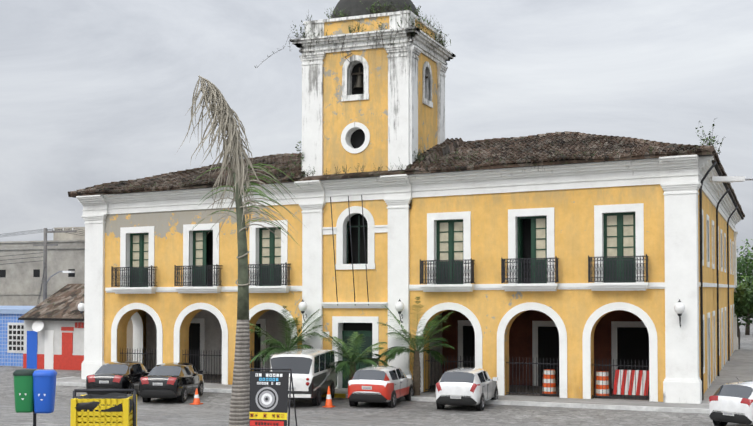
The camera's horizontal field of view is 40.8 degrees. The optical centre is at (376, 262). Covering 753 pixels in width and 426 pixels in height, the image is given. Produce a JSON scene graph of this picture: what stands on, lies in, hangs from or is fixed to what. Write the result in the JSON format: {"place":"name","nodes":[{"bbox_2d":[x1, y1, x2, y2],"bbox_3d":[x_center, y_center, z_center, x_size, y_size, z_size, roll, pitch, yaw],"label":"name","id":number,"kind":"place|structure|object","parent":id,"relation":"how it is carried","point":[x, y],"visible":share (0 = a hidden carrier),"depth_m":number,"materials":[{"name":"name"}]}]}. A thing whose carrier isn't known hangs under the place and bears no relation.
{"place":"outdoors","nodes":[
{"label":"outdoors","id":0,"kind":"place"},
{"bbox_2d":[0,317,752,425],"bbox_3d":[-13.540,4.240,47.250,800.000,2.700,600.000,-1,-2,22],"label":"ground","id":1,"kind":"structure","parent":0,"point":[213,409],"depth_m":34.49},
{"bbox_2d":[13,369,56,425],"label":"recycling bins","id":2,"kind":"object","parent":1,"relation":"on","point":[34,391],"visible":1,"depth_m":19.09,"materials":[{"name":"green"}]},
{"bbox_2d":[0,227,132,369],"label":"neighboring buildings","id":3,"kind":"structure","parent":1,"relation":"on","point":[48,333],"depth_m":57.20,"materials":[{"name":"grey concrete"}]},
{"bbox_2d":[70,389,136,425],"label":"crate bin","id":4,"kind":"object","parent":1,"relation":"on","point":[114,409],"visible":1,"depth_m":11.32,"materials":[{"name":"yellow plastic"}]},
{"bbox_2d":[86,361,151,394],"bbox_3d":[-10.289,4.748,40.900,1.938,1.495,4.009,0,-2,6],"label":"black sedan","id":5,"kind":"object","parent":1,"relation":"on","point":[120,375],"visible":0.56,"depth_m":39.54,"materials":[{"name":"black metal"}]},
{"bbox_2d":[139,362,203,402],"bbox_3d":[-8.034,4.726,40.049,1.938,1.495,4.009,0,-2,6],"label":"black sedan","id":6,"kind":"object","parent":1,"relation":"on","point":[180,381],"visible":1,"depth_m":38.68,"materials":[{"name":"black metal"}]},
{"bbox_2d":[175,75,303,425],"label":"palm","id":7,"kind":"object","parent":1,"relation":"on","point":[239,172],"visible":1,"depth_m":14.73,"materials":[{"name":"grey plant"}]},
{"bbox_2d":[249,368,296,425],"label":"banner sign","id":8,"kind":"object","parent":1,"relation":"on","point":[268,406],"visible":0.98,"depth_m":19.34,"materials":[{"name":"grey metal"}]},
{"bbox_2d":[270,348,336,405],"bbox_3d":[-2.782,4.425,39.105,2.110,2.055,4.680,0,-2,10],"label":"van","id":9,"kind":"object","parent":1,"relation":"on","point":[313,378],"visible":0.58,"depth_m":37.18,"materials":[{"name":"white metal"}]},
{"bbox_2d":[0,176,752,309],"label":"utility poles","id":10,"kind":"object","parent":1,"relation":"on","point":[711,179],"visible":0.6,"depth_m":62.30,"materials":[{"name":"concrete"}]},
{"bbox_2d":[348,363,413,407],"bbox_3d":[0.216,4.587,38.495,1.986,1.691,3.766,0,-2,18],"label":"car","id":11,"kind":"object","parent":1,"relation":"on","point":[389,385],"visible":1,"depth_m":36.94,"materials":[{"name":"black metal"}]},
{"bbox_2d":[76,0,740,403],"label":"town hall","id":12,"kind":"structure","parent":1,"relation":"on","point":[576,276],"depth_m":42.22,"materials":[{"name":"yellow paint"}]},
{"bbox_2d":[68,131,744,219],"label":"roof","id":13,"kind":"structure","parent":12,"relation":"on","point":[534,150],"depth_m":42.39,"materials":[{"name":"tile"}]},
{"bbox_2d":[101,0,725,188],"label":"roof weeds","id":14,"kind":"object","parent":12,"relation":"on","point":[443,43],"visible":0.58,"depth_m":42.25,"materials":[{"name":"plant"}]},
{"bbox_2d":[190,369,648,407],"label":"traffic cones and barriers","id":15,"kind":"object","parent":1,"relation":"on","point":[640,385],"visible":0.9,"depth_m":38.73,"materials":[{"name":"orange plastic"}]},
{"bbox_2d":[435,365,497,410],"bbox_3d":[3.395,4.563,37.560,1.986,1.691,3.782,-1,-2,19],"label":"car","id":16,"kind":"object","parent":1,"relation":"on","point":[476,387],"visible":0.98,"depth_m":35.99,"materials":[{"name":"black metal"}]},
{"bbox_2d":[709,377,752,425],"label":"car","id":17,"kind":"object","parent":1,"relation":"on","point":[731,402],"visible":1,"depth_m":31.09,"materials":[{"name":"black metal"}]},
{"bbox_2d":[737,239,752,334],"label":"tree","id":18,"kind":"object","parent":1,"relation":"on","point":[744,270],"visible":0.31,"depth_m":95.14,"materials":[{"name":"green plant"}]},
{"bbox_2d":[0,0,752,286],"label":"sky","id":19,"kind":"structure","parent":0,"point":[93,92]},
{"bbox_2d":[56,345,752,413],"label":"pavement","id":20,"kind":"structure","parent":0,"point":[739,365],"depth_m":39.08,"materials":[{"name":"grey concrete"}]},
{"bbox_2d":[249,306,322,364],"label":"palm","id":21,"kind":"object","parent":20,"relation":"on","point":[269,351],"visible":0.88,"depth_m":41.88,"materials":[{"name":"green plant"}]},
{"bbox_2d":[316,330,388,380],"bbox_3d":[-0.857,3.956,39.518,2.777,2.625,2.760,-1,-2,22],"label":"palm","id":22,"kind":"object","parent":20,"relation":"on","point":[351,362],"visible":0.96,"depth_m":39.28,"materials":[{"name":"green plant"}]},
{"bbox_2d":[375,297,454,395],"bbox_3d":[1.514,3.305,40.009,3.274,3.952,3.392,-1,-2,22],"label":"palm","id":23,"kind":"object","parent":20,"relation":"on","point":[395,350],"visible":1,"depth_m":39.82,"materials":[{"name":"green plant"}]},
{"bbox_2d":[734,276,752,348],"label":"tree","id":24,"kind":"object","parent":20,"relation":"on","point":[743,298],"visible":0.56,"depth_m":69.10,"materials":[{"name":"green plant"}]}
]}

